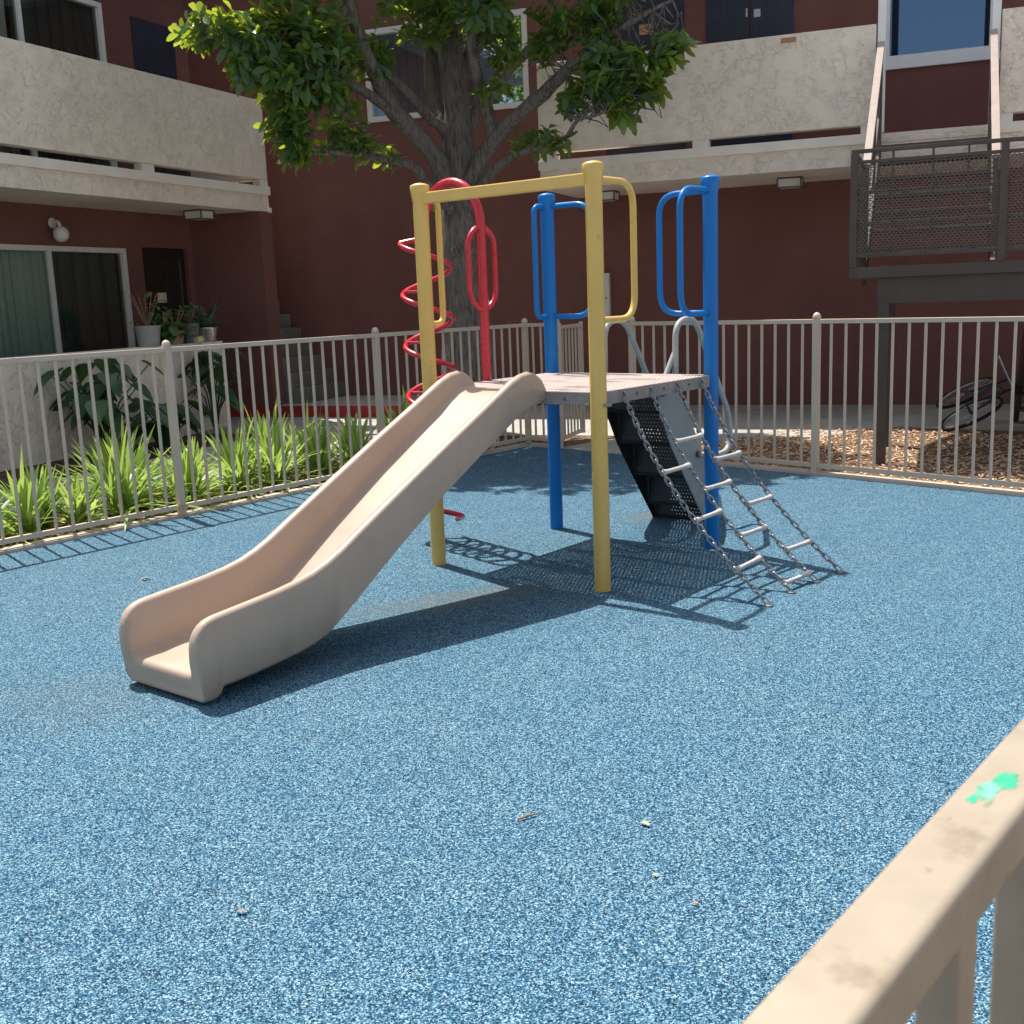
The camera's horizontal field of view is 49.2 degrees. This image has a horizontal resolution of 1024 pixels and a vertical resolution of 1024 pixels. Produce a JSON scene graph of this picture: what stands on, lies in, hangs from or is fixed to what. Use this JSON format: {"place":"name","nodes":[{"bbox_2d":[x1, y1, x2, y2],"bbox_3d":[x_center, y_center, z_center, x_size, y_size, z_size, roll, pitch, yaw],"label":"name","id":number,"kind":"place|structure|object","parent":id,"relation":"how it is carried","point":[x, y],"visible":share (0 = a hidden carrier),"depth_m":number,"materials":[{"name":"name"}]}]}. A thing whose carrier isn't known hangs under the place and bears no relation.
{"place":"outdoors","nodes":[
{"label":"outdoors","id":0,"kind":"place"},
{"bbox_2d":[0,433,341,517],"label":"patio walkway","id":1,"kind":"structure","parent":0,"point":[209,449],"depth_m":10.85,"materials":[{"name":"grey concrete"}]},
{"bbox_2d":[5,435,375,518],"bbox_3d":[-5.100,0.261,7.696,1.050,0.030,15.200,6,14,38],"label":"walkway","id":2,"kind":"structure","parent":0,"point":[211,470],"depth_m":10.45,"materials":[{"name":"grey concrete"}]},
{"bbox_2d":[0,446,1023,1023],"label":"rubber play surface","id":3,"kind":"object","parent":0,"point":[376,772],"visible":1,"depth_m":3.71,"materials":[{"name":"blue rubber"}]},
{"bbox_2d":[119,160,844,702],"bbox_3d":[-0.151,-0.715,5.914,4.004,2.233,2.540,-7,12,-24],"label":"play structure","id":4,"kind":"object","parent":3,"relation":"on","point":[299,578],"visible":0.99,"depth_m":5.61,"materials":[{"name":"yellow paint"}]},
{"bbox_2d":[517,813,538,819],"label":"twig","id":5,"kind":"object","parent":3,"relation":"on","point":[525,816],"visible":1,"depth_m":3.27,"materials":[{"name":"wood"}]},
{"bbox_2d":[742,718,1023,1023],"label":"picket fence","id":6,"kind":"object","parent":3,"relation":"on","point":[896,943],"visible":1,"depth_m":0.49,"materials":[{"name":"beige metal"}]},
{"bbox_2d":[539,436,614,446],"bbox_3d":[1.192,-0.851,12.177,1.189,0.001,2.185,4,12,28],"label":"wood chip bed","id":7,"kind":"object","parent":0,"point":[573,440],"visible":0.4,"depth_m":11.76,"materials":[{"name":"brown wood"}]},
{"bbox_2d":[196,404,1023,437],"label":"walkway","id":8,"kind":"structure","parent":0,"point":[1002,415],"depth_m":13.01,"materials":[{"name":"grey concrete"}]},
{"bbox_2d":[230,395,420,416],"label":"raised walk","id":9,"kind":"structure","parent":8,"relation":"on","point":[297,408],"depth_m":15.34,"materials":[{"name":"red concrete"}]},
{"bbox_2d":[278,300,344,402],"bbox_3d":[-4.167,-2.483,16.558,3.080,1.640,1.186,2,12,21],"label":"concrete stair","id":10,"kind":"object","parent":9,"relation":"on","point":[287,331],"visible":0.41,"depth_m":16.24,"materials":[{"name":"grey concrete"}]},
{"bbox_2d":[562,437,738,454],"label":"gate path","id":11,"kind":"structure","parent":0,"point":[613,447],"depth_m":11.21,"materials":[{"name":"grey concrete"}]},
{"bbox_2d":[613,426,1023,438],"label":"ground","id":12,"kind":"structure","parent":0,"point":[1015,428],"depth_m":11.60,"materials":[{"name":"brown soil"}]},
{"bbox_2d":[0,0,285,405],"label":"apartment building","id":13,"kind":"structure","parent":12,"relation":"on","point":[132,157],"depth_m":13.61,"materials":[{"name":"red paint"}]},
{"bbox_2d":[0,0,117,166],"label":"sliding door","id":14,"kind":"structure","parent":13,"relation":"in","point":[60,25],"depth_m":13.24,"materials":[{"name":"glass"}]},
{"bbox_2d":[0,244,135,357],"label":"sliding door","id":15,"kind":"structure","parent":13,"relation":"in","point":[54,299],"depth_m":13.42,"materials":[{"name":"glass"}]},
{"bbox_2d":[130,16,185,175],"bbox_3d":[-4.656,-5.341,14.742,0.032,2.100,0.820,2,12,22],"label":"upper doorway","id":16,"kind":"structure","parent":13,"relation":"in","point":[152,53],"depth_m":14.60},
{"bbox_2d":[142,248,188,344],"bbox_3d":[-4.660,-2.411,15.182,0.070,2.285,0.910,2,12,22],"label":"door","id":17,"kind":"structure","parent":13,"relation":"in","point":[164,268],"depth_m":15.05,"materials":[{"name":"wood"}]},
{"bbox_2d":[0,434,373,490],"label":"planting bed","id":18,"kind":"object","parent":12,"relation":"on","point":[57,464],"depth_m":11.75,"materials":[{"name":"brown soil"}]},
{"bbox_2d":[33,358,167,456],"bbox_3d":[-4.396,-1.065,11.711,1.305,1.035,1.261,5,13,33],"label":"elephant ear plant","id":19,"kind":"object","parent":18,"relation":"on","point":[100,394],"visible":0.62,"depth_m":11.64,"materials":[{"name":"green plant"}]},
{"bbox_2d":[0,341,227,471],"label":"garden wall","id":20,"kind":"structure","parent":18,"relation":"on","point":[15,408],"depth_m":11.83,"materials":[{"name":"beige paint"}]},
{"bbox_2d":[120,292,171,346],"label":"potted plant","id":21,"kind":"object","parent":20,"relation":"on","point":[147,334],"visible":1,"depth_m":13.05,"materials":[{"name":"green plant"}]},
{"bbox_2d":[154,309,197,344],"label":"potted plant","id":22,"kind":"object","parent":20,"relation":"on","point":[175,334],"visible":0.97,"depth_m":13.47,"materials":[{"name":"green plant"}]},
{"bbox_2d":[176,303,207,342],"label":"potted plant","id":23,"kind":"object","parent":20,"relation":"on","point":[190,326],"visible":0.8,"depth_m":13.78,"materials":[{"name":"green plant"}]},
{"bbox_2d":[193,336,203,342],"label":"cream flower","id":24,"kind":"object","parent":20,"relation":"on","point":[199,339],"visible":1,"depth_m":13.79,"materials":[{"name":"beige plant"}]},
{"bbox_2d":[173,299,228,341],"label":"potted plant","id":25,"kind":"object","parent":20,"relation":"on","point":[207,332],"visible":0.79,"depth_m":14.01,"materials":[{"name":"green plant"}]},
{"bbox_2d":[118,400,213,446],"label":"elephant ear plant","id":26,"kind":"object","parent":18,"relation":"on","point":[194,424],"visible":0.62,"depth_m":12.57,"materials":[{"name":"green plant"}]},
{"bbox_2d":[177,342,249,431],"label":"elephant ear plant","id":27,"kind":"object","parent":18,"relation":"on","point":[204,367],"visible":0.69,"depth_m":13.59,"materials":[{"name":"green plant"}]},
{"bbox_2d":[0,443,530,554],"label":"fence curb","id":28,"kind":"structure","parent":12,"relation":"on","point":[80,535],"depth_m":8.17,"materials":[{"name":"concrete"}]},
{"bbox_2d":[0,318,563,545],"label":"picket fence","id":29,"kind":"object","parent":28,"relation":"on","point":[166,349],"visible":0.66,"depth_m":8.47,"materials":[{"name":"beige metal"}]},
{"bbox_2d":[558,321,584,440],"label":"fence gate","id":30,"kind":"structure","parent":29,"relation":"attached to","point":[579,325],"depth_m":11.43,"materials":[{"name":"beige metal"}]},
{"bbox_2d":[0,436,546,547],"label":"planting bed","id":31,"kind":"object","parent":12,"relation":"on","point":[144,508],"depth_m":8.91,"materials":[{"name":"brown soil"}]},
{"bbox_2d":[0,488,64,543],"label":"strap leaf plant","id":32,"kind":"object","parent":31,"relation":"on","point":[6,503],"visible":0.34,"depth_m":7.74,"materials":[{"name":"green plant"}]},
{"bbox_2d":[0,445,80,545],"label":"strap leaf plant","id":33,"kind":"object","parent":31,"relation":"on","point":[26,504],"visible":0.66,"depth_m":7.63,"materials":[{"name":"green plant"}]},
{"bbox_2d":[0,463,102,536],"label":"strap leaf plant","id":34,"kind":"object","parent":31,"relation":"on","point":[57,497],"visible":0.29,"depth_m":7.99,"materials":[{"name":"green plant"}]},
{"bbox_2d":[46,466,127,529],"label":"strap leaf plant","id":35,"kind":"object","parent":31,"relation":"on","point":[79,500],"visible":0.6,"depth_m":7.96,"materials":[{"name":"green plant"}]},
{"bbox_2d":[53,415,181,513],"bbox_3d":[-3.171,-0.388,8.997,1.194,0.848,1.246,-4,11,-11],"label":"strap leaf plant","id":36,"kind":"object","parent":31,"relation":"on","point":[142,466],"visible":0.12,"depth_m":8.92,"materials":[{"name":"green plant"}]},
{"bbox_2d":[44,417,215,515],"bbox_3d":[-2.952,-0.330,8.602,1.289,0.859,0.948,1,11,17],"label":"strap leaf plant","id":37,"kind":"object","parent":31,"relation":"on","point":[138,461],"visible":0.25,"depth_m":8.64,"materials":[{"name":"green plant"}]},
{"bbox_2d":[58,409,218,528],"bbox_3d":[-2.809,-0.256,8.310,1.318,1.022,1.262,2,12,22],"label":"strap leaf plant","id":38,"kind":"object","parent":31,"relation":"on","point":[127,503],"visible":0.59,"depth_m":8.26,"materials":[{"name":"green plant"}]},
{"bbox_2d":[153,455,210,501],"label":"strap leaf plant","id":39,"kind":"object","parent":31,"relation":"on","point":[169,482],"visible":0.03,"depth_m":9.00,"materials":[{"name":"green plant"}]},
{"bbox_2d":[152,436,226,493],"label":"strap leaf plant","id":40,"kind":"object","parent":31,"relation":"on","point":[194,453],"visible":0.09,"depth_m":9.49,"materials":[{"name":"green plant"}]},
{"bbox_2d":[129,438,269,510],"bbox_3d":[-2.549,-0.289,8.660,1.086,0.694,1.134,8,15,42],"label":"strap leaf plant","id":41,"kind":"object","parent":31,"relation":"on","point":[200,485],"visible":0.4,"depth_m":8.66,"materials":[{"name":"green plant"}]},
{"bbox_2d":[163,424,297,502],"bbox_3d":[-2.295,-0.346,9.053,1.112,0.777,1.064,-5,11,-13],"label":"strap leaf plant","id":42,"kind":"object","parent":31,"relation":"on","point":[239,468],"visible":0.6,"depth_m":9.09,"materials":[{"name":"green plant"}]},
{"bbox_2d":[198,404,284,495],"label":"strap leaf plant","id":43,"kind":"object","parent":31,"relation":"on","point":[213,442],"visible":0.24,"depth_m":9.48,"materials":[{"name":"green plant"}]},
{"bbox_2d":[209,397,315,482],"bbox_3d":[-2.219,-0.596,10.058,1.272,0.963,1.329,8,15,43],"label":"strap leaf plant","id":44,"kind":"object","parent":31,"relation":"on","point":[260,425],"visible":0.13,"depth_m":10.14,"materials":[{"name":"green plant"}]},
{"bbox_2d":[214,406,332,489],"bbox_3d":[-1.995,-0.510,9.545,1.127,0.771,1.080,-2,11,3],"label":"strap leaf plant","id":45,"kind":"object","parent":31,"relation":"on","point":[277,461],"visible":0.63,"depth_m":9.46,"materials":[{"name":"green plant"}]},
{"bbox_2d":[246,440,304,481],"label":"strap leaf plant","id":46,"kind":"object","parent":31,"relation":"on","point":[263,472],"visible":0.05,"depth_m":9.82,"materials":[{"name":"green plant"}]},
{"bbox_2d":[284,402,337,467],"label":"strap leaf plant","id":47,"kind":"object","parent":31,"relation":"on","point":[307,420],"visible":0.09,"depth_m":10.57,"materials":[{"name":"green plant"}]},
{"bbox_2d":[287,407,347,474],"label":"strap leaf plant","id":48,"kind":"object","parent":31,"relation":"on","point":[300,437],"visible":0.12,"depth_m":10.26,"materials":[{"name":"green plant"}]},
{"bbox_2d":[290,416,352,480],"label":"strap leaf plant","id":49,"kind":"object","parent":31,"relation":"on","point":[324,462],"visible":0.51,"depth_m":9.81,"materials":[{"name":"green plant"}]},
{"bbox_2d":[302,413,376,474],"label":"strap leaf plant","id":50,"kind":"object","parent":31,"relation":"on","point":[345,442],"visible":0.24,"depth_m":10.17,"materials":[{"name":"green plant"}]},
{"bbox_2d":[321,414,369,466],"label":"strap leaf plant","id":51,"kind":"object","parent":31,"relation":"on","point":[357,431],"visible":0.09,"depth_m":10.55,"materials":[{"name":"green plant"}]},
{"bbox_2d":[374,389,406,430],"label":"strap leaf plant","id":52,"kind":"object","parent":31,"relation":"on","point":[393,418],"visible":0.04,"depth_m":10.73,"materials":[{"name":"green plant"}]},
{"bbox_2d":[367,387,416,437],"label":"strap leaf plant","id":53,"kind":"object","parent":31,"relation":"on","point":[406,404],"visible":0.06,"depth_m":11.10,"materials":[{"name":"green plant"}]},
{"bbox_2d":[166,0,701,381],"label":"magnolia tree","id":54,"kind":"object","parent":31,"relation":"on","point":[293,62],"visible":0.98,"depth_m":10.98,"materials":[{"name":"green plant"}]},
{"bbox_2d":[525,442,547,447],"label":"fence curb","id":55,"kind":"structure","parent":12,"relation":"on","point":[536,444],"depth_m":11.43,"materials":[{"name":"concrete"}]},
{"bbox_2d":[183,0,1023,404],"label":"apartment building","id":56,"kind":"structure","parent":12,"relation":"on","point":[765,114],"depth_m":14.04,"materials":[{"name":"red paint"}]},
{"bbox_2d":[365,8,528,122],"bbox_3d":[-0.899,-6.059,15.261,2.420,1.230,0.140,2,12,21],"label":"window","id":57,"kind":"structure","parent":56,"relation":"in","point":[409,68],"depth_m":15.36,"materials":[{"name":"glass"}]},
{"bbox_2d":[606,0,684,155],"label":"door","id":58,"kind":"structure","parent":56,"relation":"in","point":[679,4],"depth_m":14.19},
{"bbox_2d":[706,0,748,146],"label":"door","id":59,"kind":"structure","parent":56,"relation":"in","point":[726,20],"depth_m":13.81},
{"bbox_2d":[751,0,793,142],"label":"door","id":60,"kind":"structure","parent":56,"relation":"in","point":[768,17],"depth_m":13.63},
{"bbox_2d":[886,0,992,61],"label":"window","id":61,"kind":"structure","parent":56,"relation":"in","point":[916,29],"depth_m":13.05,"materials":[{"name":"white glass"}]},
{"bbox_2d":[656,454,1023,496],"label":"fence curb","id":62,"kind":"structure","parent":12,"relation":"on","point":[1000,491],"depth_m":8.62,"materials":[{"name":"concrete"}]},
{"bbox_2d":[628,312,1023,487],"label":"picket fence","id":63,"kind":"object","parent":62,"relation":"on","point":[816,321],"visible":0.79,"depth_m":8.76,"materials":[{"name":"beige metal"}]},
{"bbox_2d":[659,423,1023,490],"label":"wood chip bed","id":64,"kind":"object","parent":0,"point":[979,449],"depth_m":10.07,"materials":[{"name":"brown wood"}]},
{"bbox_2d":[849,28,1023,464],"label":"steel staircase","id":65,"kind":"structure","parent":64,"relation":"on","point":[1000,278],"depth_m":8.98,"materials":[{"name":"brown"}]},
{"bbox_2d":[936,355,1022,430],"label":"bicycle","id":66,"kind":"object","parent":64,"relation":"on","point":[987,400],"visible":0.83,"depth_m":11.61,"materials":[{"name":"rubber"},{"name":"dark painted metal"},{"name":"bare metal"}]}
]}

